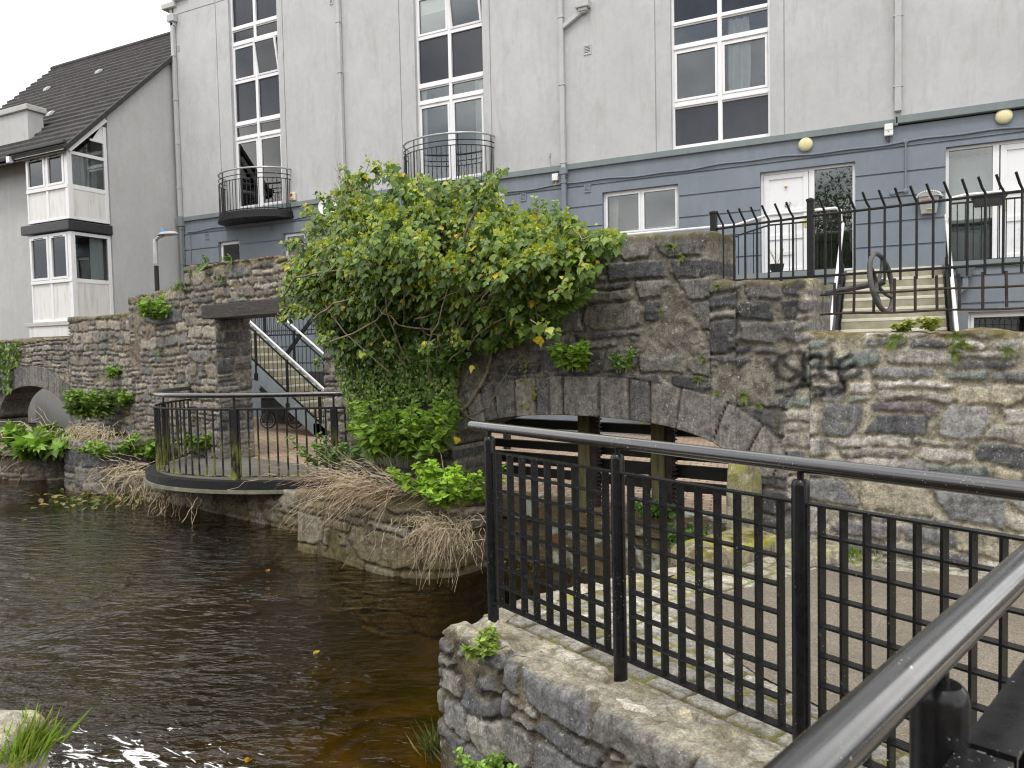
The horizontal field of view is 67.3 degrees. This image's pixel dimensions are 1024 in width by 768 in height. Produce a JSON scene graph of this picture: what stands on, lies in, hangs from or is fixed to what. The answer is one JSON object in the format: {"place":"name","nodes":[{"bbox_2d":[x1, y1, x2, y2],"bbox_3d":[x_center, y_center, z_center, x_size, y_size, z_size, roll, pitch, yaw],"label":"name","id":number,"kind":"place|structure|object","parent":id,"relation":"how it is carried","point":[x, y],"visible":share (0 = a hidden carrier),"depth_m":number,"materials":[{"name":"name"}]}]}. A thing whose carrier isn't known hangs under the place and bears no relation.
{"place":"outdoors","nodes":[
{"label":"outdoors","id":0,"kind":"place"},
{"bbox_2d":[0,423,155,461],"bbox_3d":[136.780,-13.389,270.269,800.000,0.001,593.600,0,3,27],"label":"ground","id":1,"kind":"structure","parent":0,"point":[30,425],"depth_m":18.41,"materials":[{"name":"soil"}]},
{"bbox_2d":[0,103,46,422],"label":"building","id":2,"kind":"structure","parent":1,"relation":"on","point":[21,122],"depth_m":22.30,"materials":[{"name":"paint"}]},
{"bbox_2d":[0,418,75,462],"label":"sapling","id":3,"kind":"object","parent":1,"relation":"on","point":[40,443],"visible":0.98,"depth_m":14.13,"materials":[{"name":"green plant"}]},
{"bbox_2d":[0,31,180,426],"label":"gabled house","id":4,"kind":"structure","parent":1,"relation":"on","point":[97,155],"depth_m":21.59,"materials":[{"name":"paint"}]},
{"bbox_2d":[25,126,109,224],"bbox_3d":[-12.269,-5.759,21.184,1.800,2.700,1.202,0,3,27],"label":"bay window","id":5,"kind":"structure","parent":4,"relation":"in","point":[61,186],"depth_m":20.83,"materials":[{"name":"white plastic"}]},
{"bbox_2d":[29,231,113,322],"bbox_3d":[-12.212,-3.098,21.305,1.800,2.770,1.202,0,3,27],"label":"bay window","id":6,"kind":"structure","parent":4,"relation":"in","point":[67,269],"depth_m":20.96,"materials":[{"name":"white plastic"}]},
{"bbox_2d":[0,231,1023,572],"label":"stone wall","id":7,"kind":"structure","parent":1,"relation":"on","point":[796,369],"depth_m":6.67,"materials":[{"name":"stone"}]},
{"bbox_2d":[0,341,20,394],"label":"ivy patch","id":8,"kind":"object","parent":7,"relation":"attached to","point":[6,356],"visible":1,"depth_m":18.03,"materials":[{"name":"green plant"}]},
{"bbox_2d":[61,388,118,419],"bbox_3d":[-8.014,0.378,14.685,1.032,0.653,0.992,0,3,27],"label":"herb clump","id":9,"kind":"object","parent":7,"relation":"on","point":[89,404],"visible":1,"depth_m":14.54,"materials":[{"name":"green plant"}]},
{"bbox_2d":[104,364,122,378],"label":"herb clump","id":10,"kind":"object","parent":7,"relation":"attached to","point":[112,372],"visible":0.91,"depth_m":14.85,"materials":[{"name":"green plant"}]},
{"bbox_2d":[114,388,133,407],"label":"herb clump","id":11,"kind":"object","parent":7,"relation":"attached to","point":[123,399],"visible":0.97,"depth_m":14.68,"materials":[{"name":"green plant"}]},
{"bbox_2d":[135,293,172,320],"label":"herb clump","id":12,"kind":"object","parent":7,"relation":"attached to","point":[154,310],"visible":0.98,"depth_m":13.67,"materials":[{"name":"green plant"}]},
{"bbox_2d":[166,279,183,295],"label":"fern","id":13,"kind":"object","parent":7,"relation":"attached to","point":[180,285],"visible":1,"depth_m":13.40,"materials":[{"name":"green plant"}]},
{"bbox_2d":[182,432,211,450],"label":"herb clump","id":14,"kind":"object","parent":7,"relation":"attached to","point":[201,442],"visible":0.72,"depth_m":13.15,"materials":[{"name":"green plant"}]},
{"bbox_2d":[193,254,208,277],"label":"fern","id":15,"kind":"object","parent":7,"relation":"attached to","point":[205,262],"visible":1,"depth_m":12.85,"materials":[{"name":"green plant"}]},
{"bbox_2d":[219,253,231,269],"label":"fern","id":16,"kind":"object","parent":7,"relation":"attached to","point":[228,257],"visible":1,"depth_m":12.47,"materials":[{"name":"green plant"}]},
{"bbox_2d":[284,432,361,468],"bbox_3d":[-2.129,0.747,9.001,0.885,0.486,0.931,0,3,27],"label":"herb clump","id":17,"kind":"object","parent":7,"relation":"attached to","point":[353,452],"visible":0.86,"depth_m":9.04,"materials":[{"name":"green plant"}]},
{"bbox_2d":[343,387,464,465],"bbox_3d":[-1.241,0.457,8.294,1.560,0.825,1.027,1,4,45],"label":"herb clump","id":18,"kind":"object","parent":7,"relation":"on","point":[406,437],"visible":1,"depth_m":8.10,"materials":[{"name":"green plant"}]},
{"bbox_2d":[403,337,470,371],"bbox_3d":[-0.792,-0.309,8.163,0.841,0.384,0.551,-1,3,5],"label":"herb clump","id":19,"kind":"object","parent":7,"relation":"attached to","point":[442,357],"visible":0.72,"depth_m":8.08,"materials":[{"name":"green plant"}]},
{"bbox_2d":[275,154,627,443],"bbox_3d":[-1.171,-0.880,7.942,5.387,3.256,1.409,1,3,37],"label":"ivy bush","id":20,"kind":"object","parent":7,"relation":"attached to","point":[522,251],"visible":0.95,"depth_m":7.67,"materials":[{"name":"green plant"}]},
{"bbox_2d":[484,283,597,319],"bbox_3d":[0.302,-0.808,7.117,0.997,0.426,0.767,0,3,27],"label":"herb clump","id":21,"kind":"object","parent":7,"relation":"attached to","point":[559,308],"visible":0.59,"depth_m":7.08,"materials":[{"name":"green plant"}]},
{"bbox_2d":[531,195,563,219],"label":"herb clump","id":22,"kind":"object","parent":7,"relation":"on","point":[545,205],"visible":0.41,"depth_m":7.66,"materials":[{"name":"green plant"}]},
{"bbox_2d":[546,339,592,371],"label":"herb clump","id":23,"kind":"object","parent":7,"relation":"attached to","point":[575,357],"visible":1,"depth_m":7.25,"materials":[{"name":"green plant"}]},
{"bbox_2d":[495,416,728,577],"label":"sluice gate","id":24,"kind":"structure","parent":7,"relation":"attached to","point":[662,466],"depth_m":8.08,"materials":[{"name":"wood"}]},
{"bbox_2d":[635,495,675,519],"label":"herb clump","id":25,"kind":"object","parent":24,"relation":"on","point":[654,509],"visible":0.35,"depth_m":7.48,"materials":[{"name":"green plant"}]},
{"bbox_2d":[608,346,635,372],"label":"herb clump","id":26,"kind":"object","parent":7,"relation":"attached to","point":[628,364],"visible":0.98,"depth_m":7.06,"materials":[{"name":"green plant"}]},
{"bbox_2d":[663,243,676,249],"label":"fern","id":27,"kind":"object","parent":7,"relation":"attached to","point":[670,246],"visible":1,"depth_m":6.76,"materials":[{"name":"green plant"}]},
{"bbox_2d":[677,252,684,265],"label":"fern","id":28,"kind":"object","parent":7,"relation":"attached to","point":[681,256],"visible":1,"depth_m":6.71,"materials":[{"name":"green plant"}]},
{"bbox_2d":[667,522,723,547],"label":"herb clump","id":29,"kind":"object","parent":7,"relation":"attached to","point":[672,540],"visible":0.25,"depth_m":6.99,"materials":[{"name":"green plant"}]},
{"bbox_2d":[691,376,703,384],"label":"fern","id":30,"kind":"object","parent":7,"relation":"attached to","point":[696,378],"visible":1,"depth_m":6.67,"materials":[{"name":"green plant"}]},
{"bbox_2d":[697,355,706,363],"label":"fern","id":31,"kind":"object","parent":7,"relation":"attached to","point":[702,357],"visible":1,"depth_m":6.64,"materials":[{"name":"green plant"}]},
{"bbox_2d":[738,392,749,406],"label":"fern","id":32,"kind":"object","parent":7,"relation":"attached to","point":[743,397],"visible":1,"depth_m":6.42,"materials":[{"name":"green plant"}]},
{"bbox_2d":[752,402,762,409],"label":"fern","id":33,"kind":"object","parent":7,"relation":"attached to","point":[758,405],"visible":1,"depth_m":6.36,"materials":[{"name":"green plant"}]},
{"bbox_2d":[825,251,892,311],"bbox_3d":[2.716,-0.816,6.301,0.761,0.504,0.486,0,3,27],"label":"valve wheel","id":34,"kind":"object","parent":7,"relation":"attached to","point":[879,281],"visible":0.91,"depth_m":6.18,"materials":[{"name":"metal"}]},
{"bbox_2d":[709,171,1023,284],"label":"spiked fence","id":35,"kind":"object","parent":7,"relation":"on","point":[811,214],"visible":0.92,"depth_m":6.07,"materials":[{"name":"metal"}]},
{"bbox_2d":[820,271,1023,315],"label":"rusty rails","id":36,"kind":"object","parent":35,"relation":"attached to","point":[982,287],"visible":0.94,"depth_m":5.85,"materials":[{"name":"metal"}]},
{"bbox_2d":[885,341,896,352],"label":"fern","id":37,"kind":"object","parent":7,"relation":"attached to","point":[890,345],"visible":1,"depth_m":5.73,"materials":[{"name":"green plant"}]},
{"bbox_2d":[884,333,906,351],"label":"fern","id":38,"kind":"object","parent":7,"relation":"attached to","point":[894,339],"visible":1,"depth_m":5.70,"materials":[{"name":"green plant"}]},
{"bbox_2d":[888,317,916,331],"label":"herb clump","id":39,"kind":"object","parent":7,"relation":"on","point":[905,325],"visible":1,"depth_m":5.80,"materials":[{"name":"green plant"}]},
{"bbox_2d":[915,315,944,331],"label":"herb clump","id":40,"kind":"object","parent":7,"relation":"on","point":[929,324],"visible":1,"depth_m":5.67,"materials":[{"name":"green plant"}]},
{"bbox_2d":[944,330,962,344],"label":"fern","id":41,"kind":"object","parent":7,"relation":"attached to","point":[956,337],"visible":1,"depth_m":5.47,"materials":[{"name":"green plant"}]},
{"bbox_2d":[946,349,960,364],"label":"fern","id":42,"kind":"object","parent":7,"relation":"attached to","point":[953,352],"visible":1,"depth_m":5.48,"materials":[{"name":"green plant"}]},
{"bbox_2d":[948,338,972,350],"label":"fern","id":43,"kind":"object","parent":7,"relation":"attached to","point":[963,344],"visible":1,"depth_m":5.45,"materials":[{"name":"green plant"}]},
{"bbox_2d":[999,346,1017,359],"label":"fern","id":44,"kind":"object","parent":7,"relation":"attached to","point":[1007,351],"visible":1,"depth_m":5.29,"materials":[{"name":"green plant"}]},
{"bbox_2d":[161,0,1023,436],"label":"apartment building","id":45,"kind":"structure","parent":1,"relation":"on","point":[629,116],"depth_m":17.01,"materials":[{"name":"grey paint"}]},
{"bbox_2d":[221,240,239,261],"bbox_3d":[-8.211,-3.624,22.610,0.840,1.130,0.085,0,3,27],"label":"window","id":46,"kind":"structure","parent":45,"relation":"in","point":[232,247],"depth_m":22.61,"materials":[{"name":"white plastic"}]},
{"bbox_2d":[230,0,282,208],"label":"window","id":47,"kind":"structure","parent":45,"relation":"in","point":[253,22],"depth_m":21.87,"materials":[{"name":"white plastic"}]},
{"bbox_2d":[289,192,295,200],"bbox_3d":[-6.065,-5.175,21.242,0.220,0.220,0.092,0,3,27],"label":"alarm box","id":48,"kind":"object","parent":45,"relation":"attached to","point":[292,196],"visible":1,"depth_m":21.19,"materials":[{"name":"beige plastic"}]},
{"bbox_2d":[285,232,304,255],"bbox_3d":[-6.000,-3.710,21.486,0.800,1.010,0.085,0,3,27],"label":"window","id":49,"kind":"structure","parent":45,"relation":"in","point":[293,235],"depth_m":21.50,"materials":[{"name":"white plastic"}]},
{"bbox_2d":[318,198,337,214],"bbox_3d":[-4.803,-4.695,20.340,0.593,0.490,0.284,-2,3,-26],"label":"satellite dish","id":50,"kind":"object","parent":45,"relation":"attached to","point":[320,206],"visible":0.25,"depth_m":20.34,"materials":[{"name":"white metal"}]},
{"bbox_2d":[415,0,484,180],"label":"window","id":51,"kind":"structure","parent":45,"relation":"in","point":[450,56],"depth_m":19.00,"materials":[{"name":"white plastic"}]},
{"bbox_2d":[552,173,558,184],"bbox_3d":[1.010,-4.707,17.693,0.193,0.274,0.082,0,3,27],"label":"junction box","id":52,"kind":"object","parent":45,"relation":"attached to","point":[555,177],"visible":1,"depth_m":17.67,"materials":[{"name":"white plastic"}]},
{"bbox_2d":[604,185,678,232],"bbox_3d":[2.943,-3.820,17.167,1.720,0.980,0.465,0,3,27],"label":"window","id":53,"kind":"structure","parent":45,"relation":"in","point":[613,203],"depth_m":17.00,"materials":[{"name":"white plastic"}]},
{"bbox_2d":[671,0,769,149],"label":"window","id":54,"kind":"structure","parent":45,"relation":"in","point":[741,112],"depth_m":16.04,"materials":[{"name":"white plastic"}]},
{"bbox_2d":[627,207,842,274],"bbox_3d":[3.375,-2.545,15.004,5.667,1.262,0.054,0,3,27],"label":"terrace railing","id":55,"kind":"object","parent":45,"relation":"on","point":[725,225],"visible":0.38,"depth_m":14.22,"materials":[{"name":"metal"}]},
{"bbox_2d":[770,250,783,271],"bbox_3d":[4.993,-2.331,14.511,0.276,0.460,0.280,0,3,27],"label":"flower pot","id":56,"kind":"object","parent":45,"relation":"on","point":[772,267],"visible":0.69,"depth_m":14.44,"materials":[{"name":"plastic"}]},
{"bbox_2d":[764,171,808,272],"bbox_3d":[5.569,-3.266,15.623,0.860,2.000,0.094,0,3,27],"label":"door","id":57,"kind":"structure","parent":45,"relation":"in","point":[792,188],"depth_m":15.63,"materials":[{"name":"white plastic"}]},
{"bbox_2d":[798,138,812,151],"bbox_3d":[5.819,-4.756,15.250,0.280,0.280,0.093,0,3,27],"label":"wall lamp","id":58,"kind":"object","parent":45,"relation":"attached to","point":[805,144],"visible":1,"depth_m":15.22,"materials":[{"name":"beige glass"}]},
{"bbox_2d":[884,123,892,141],"bbox_3d":[7.144,-4.757,14.586,0.155,0.354,0.082,0,3,27],"label":"junction box","id":59,"kind":"object","parent":45,"relation":"attached to","point":[888,130],"visible":1,"depth_m":14.56,"materials":[{"name":"white plastic"}]},
{"bbox_2d":[916,190,942,214],"bbox_3d":[7.756,-3.384,14.288,0.437,0.424,0.200,0,3,27],"label":"letter box","id":60,"kind":"object","parent":45,"relation":"attached to","point":[924,208],"visible":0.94,"depth_m":14.28,"materials":[{"name":"grey paint"}]},
{"bbox_2d":[946,188,1023,260],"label":"terrace railing","id":61,"kind":"object","parent":45,"relation":"on","point":[963,195],"visible":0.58,"depth_m":12.74,"materials":[{"name":"black paint"}]},
{"bbox_2d":[971,194,1007,207],"bbox_3d":[7.814,-2.993,12.597,0.500,0.155,0.200,0,3,27],"label":"planter","id":62,"kind":"object","parent":61,"relation":"hanging from","point":[991,201],"visible":0.76,"depth_m":12.54,"materials":[{"name":"plastic"}]},
{"bbox_2d":[968,310,1023,328],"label":"window","id":63,"kind":"structure","parent":45,"relation":"in","point":[971,315],"depth_m":12.83,"materials":[{"name":"white plastic"}]},
{"bbox_2d":[995,109,1012,123],"bbox_3d":[8.794,-4.791,13.743,0.280,0.280,0.093,0,3,27],"label":"wall lamp","id":64,"kind":"object","parent":45,"relation":"attached to","point":[1004,116],"visible":1,"depth_m":13.71,"materials":[{"name":"beige glass"}]},
{"bbox_2d":[1000,143,1023,257],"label":"door","id":65,"kind":"structure","parent":45,"relation":"in","point":[1011,155],"depth_m":13.89,"materials":[{"name":"white plastic"}]},
{"bbox_2d":[0,0,171,107],"label":"sky","id":66,"kind":"structure","parent":0,"point":[36,36],"materials":[{"name":"white"}]},
{"bbox_2d":[0,479,602,767],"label":"canal water","id":67,"kind":"structure","parent":0,"point":[160,640],"depth_m":6.52,"materials":[{"name":"brown liquid"}]},
{"bbox_2d":[0,710,47,767],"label":"bank stone","id":68,"kind":"object","parent":67,"relation":"in","point":[7,717],"visible":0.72,"depth_m":4.16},
{"bbox_2d":[0,700,91,767],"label":"grass tuft","id":69,"kind":"object","parent":68,"relation":"on","point":[21,751],"visible":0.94,"depth_m":4.11,"materials":[{"name":"plant"}]},
{"bbox_2d":[24,488,158,512],"bbox_3d":[-7.164,1.953,12.947,3.069,0.209,1.816,0,3,27],"label":"debris raft","id":70,"kind":"object","parent":67,"relation":"on","point":[96,500],"visible":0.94,"depth_m":12.77,"materials":[{"name":"green plant"}]},
{"bbox_2d":[406,715,440,762],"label":"grass tuft","id":71,"kind":"object","parent":67,"relation":"on","point":[430,747],"visible":0.73,"depth_m":4.50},
{"bbox_2d":[65,417,727,513],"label":"yard paving","id":72,"kind":"structure","parent":0,"point":[707,501],"depth_m":13.64,"materials":[{"name":"brick"}]},
{"bbox_2d":[153,229,178,290],"bbox_3d":[-7.716,-1.170,17.305,0.800,4.610,0.315,0,3,27],"label":"street lamp","id":73,"kind":"object","parent":72,"relation":"on","point":[162,233],"visible":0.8,"depth_m":17.33,"materials":[{"name":"metal"}]},
{"bbox_2d":[144,386,348,493],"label":"viewing platform","id":74,"kind":"structure","parent":72,"relation":"on","point":[184,472],"depth_m":10.83,"materials":[{"name":"black paint"}]},
{"bbox_2d":[99,479,201,522],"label":"dry stalks","id":75,"kind":"object","parent":74,"relation":"hanging from","point":[167,498],"visible":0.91,"depth_m":11.63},
{"bbox_2d":[260,399,301,428],"bbox_3d":[-5.436,0.696,18.131,1.067,0.712,0.317,-1,3,0],"label":"bicycle","id":76,"kind":"object","parent":72,"relation":"on","point":[272,414],"visible":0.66,"depth_m":18.10,"materials":[{"name":"metal"}]},
{"bbox_2d":[249,317,327,436],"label":"steel stairs","id":77,"kind":"structure","parent":72,"relation":"on","point":[268,357],"depth_m":17.19,"materials":[{"name":"metal"}]},
{"bbox_2d":[251,315,315,335],"bbox_3d":[-5.837,-1.689,19.243,3.416,0.960,0.017,0,3,27],"label":"landing railing","id":78,"kind":"object","parent":77,"relation":"on","point":[311,333],"visible":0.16,"depth_m":19.21,"materials":[{"name":"metal"}]},
{"bbox_2d":[259,319,310,391],"bbox_3d":[-5.553,-0.970,19.477,2.364,2.364,0.050,0,3,27],"label":"brace","id":79,"kind":"object","parent":77,"relation":"attached to","point":[289,349],"visible":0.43,"depth_m":19.38,"materials":[{"name":"black paint"}]},
{"bbox_2d":[260,371,324,423],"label":"back wall","id":80,"kind":"structure","parent":72,"relation":"on","point":[266,403],"depth_m":19.41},
{"bbox_2d":[480,178,510,448],"bbox_3d":[-0.447,-1.226,13.595,0.432,4.750,0.752,-4,4,-42],"label":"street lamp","id":81,"kind":"object","parent":72,"relation":"on","point":[505,436],"visible":0.02,"depth_m":13.50,"materials":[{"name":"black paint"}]},
{"bbox_2d":[830,214,958,332],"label":"concrete stairs","id":82,"kind":"structure","parent":72,"relation":"on","point":[857,323],"depth_m":12.91,"materials":[{"name":"stained concrete"},{"name":"white paint"}]},
{"bbox_2d":[484,554,987,767],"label":"sett path","id":83,"kind":"structure","parent":0,"point":[772,735],"depth_m":4.15,"materials":[{"name":"stone"}]},
{"bbox_2d":[670,528,775,572],"bbox_3d":[1.676,1.293,5.959,0.996,0.215,0.432,-3,3,-36],"label":"kerb stone","id":84,"kind":"object","parent":83,"relation":"on","point":[747,540],"visible":0.41,"depth_m":5.77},
{"bbox_2d":[726,463,761,529],"bbox_3d":[1.931,1.042,6.396,0.260,0.881,0.262,1,3,36],"label":"bollard stone","id":85,"kind":"object","parent":83,"relation":"on","point":[744,478],"visible":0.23,"depth_m":6.28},
{"bbox_2d":[772,539,838,567],"bbox_3d":[2.247,1.280,5.806,0.522,0.164,0.364,-1,3,5],"label":"kerb stone","id":86,"kind":"object","parent":83,"relation":"on","point":[832,552],"visible":0.31,"depth_m":5.66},
{"bbox_2d":[848,545,885,564],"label":"grass tuft","id":87,"kind":"object","parent":83,"relation":"on","point":[855,552],"visible":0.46,"depth_m":5.84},
{"bbox_2d":[686,568,1023,753],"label":"asphalt path","id":88,"kind":"structure","parent":0,"point":[987,660],"depth_m":4.41,"materials":[{"name":"asphalt"}]},
{"label":"canal bed","id":89,"kind":"structure","parent":0,"visible":0},
{"bbox_2d":[0,450,64,479],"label":"bank ledge","id":90,"kind":"object","parent":89,"relation":"on","point":[54,470],"visible":0.06,"depth_m":15.27,"materials":[{"name":"stone"}]},
{"bbox_2d":[0,443,11,471],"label":"dry stalks","id":91,"kind":"object","parent":90,"relation":"on","point":[2,447],"visible":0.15,"depth_m":15.55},
{"bbox_2d":[0,439,11,452],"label":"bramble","id":92,"kind":"object","parent":90,"relation":"on","point":[5,448],"visible":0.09,"depth_m":15.78,"materials":[{"name":"green plant"}]},
{"bbox_2d":[0,406,54,483],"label":"dry stalks","id":93,"kind":"object","parent":90,"relation":"on","point":[26,434],"visible":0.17,"depth_m":15.04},
{"bbox_2d":[64,431,162,493],"bbox_3d":[-7.331,1.800,14.308,2.132,1.724,1.485,0,3,33],"label":"stone cutwater","id":94,"kind":"object","parent":89,"relation":"on","point":[78,466],"visible":0.36,"depth_m":13.63,"materials":[{"name":"stone"}]},
{"bbox_2d":[48,420,134,452],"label":"dry stalks","id":95,"kind":"object","parent":94,"relation":"on","point":[85,433],"visible":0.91,"depth_m":13.80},
{"bbox_2d":[71,433,141,457],"bbox_3d":[-7.082,1.108,13.438,1.032,0.417,0.955,-2,3,-14],"label":"herb clump","id":96,"kind":"object","parent":94,"relation":"on","point":[101,449],"visible":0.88,"depth_m":13.31,"materials":[{"name":"green plant"}]},
{"bbox_2d":[126,432,171,460],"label":"herb clump","id":97,"kind":"object","parent":94,"relation":"on","point":[148,451],"visible":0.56,"depth_m":13.48,"materials":[{"name":"green plant"}]},
{"bbox_2d":[124,469,329,530],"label":"bank wall","id":98,"kind":"structure","parent":89,"relation":"on","point":[256,508],"depth_m":11.10,"materials":[{"name":"stone"}]},
{"bbox_2d":[82,453,181,507],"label":"dry stalks","id":99,"kind":"object","parent":98,"relation":"on","point":[127,473],"visible":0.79,"depth_m":12.77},
{"bbox_2d":[298,481,486,578],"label":"stone pier","id":100,"kind":"structure","parent":89,"relation":"on","point":[382,560],"depth_m":8.37,"materials":[{"name":"stone"}]},
{"bbox_2d":[228,423,442,556],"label":"dry stalks","id":101,"kind":"object","parent":100,"relation":"on","point":[354,481],"visible":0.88,"depth_m":8.25,"materials":[{"name":"plant"}]},
{"bbox_2d":[249,440,427,568],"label":"dry stalks","id":102,"kind":"object","parent":100,"relation":"on","point":[363,491],"visible":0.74,"depth_m":8.43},
{"bbox_2d":[381,505,485,591],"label":"dry stalks","id":103,"kind":"object","parent":100,"relation":"hanging from","point":[441,527],"visible":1,"depth_m":7.35,"materials":[{"name":"plant"}]},
{"bbox_2d":[386,458,506,511],"bbox_3d":[-0.601,0.968,7.549,0.926,0.459,1.519,-4,4,-45],"label":"herb clump","id":104,"kind":"object","parent":100,"relation":"on","point":[445,489],"visible":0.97,"depth_m":7.34,"materials":[{"name":"green plant"}]},
{"bbox_2d":[437,567,782,767],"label":"quay wall","id":105,"kind":"structure","parent":89,"relation":"on","point":[521,699],"depth_m":3.66,"materials":[{"name":"stone"}]},
{"bbox_2d":[460,623,502,662],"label":"herb clump","id":106,"kind":"object","parent":105,"relation":"on","point":[487,644],"visible":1,"depth_m":3.94,"materials":[{"name":"green plant"}]},
{"bbox_2d":[452,746,517,767],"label":"herb clump","id":107,"kind":"object","parent":105,"relation":"attached to","point":[489,761],"visible":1,"depth_m":3.87,"materials":[{"name":"green plant"}]},
{"bbox_2d":[468,420,1023,767],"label":"grid railing","id":108,"kind":"object","parent":105,"relation":"on","point":[799,501],"visible":0.94,"depth_m":3.16,"materials":[{"name":"metal"}]},
{"bbox_2d":[762,543,1023,767],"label":"grid railing","id":109,"kind":"object","parent":105,"relation":"on","point":[857,726],"visible":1,"depth_m":1.10,"materials":[{"name":"metal"}]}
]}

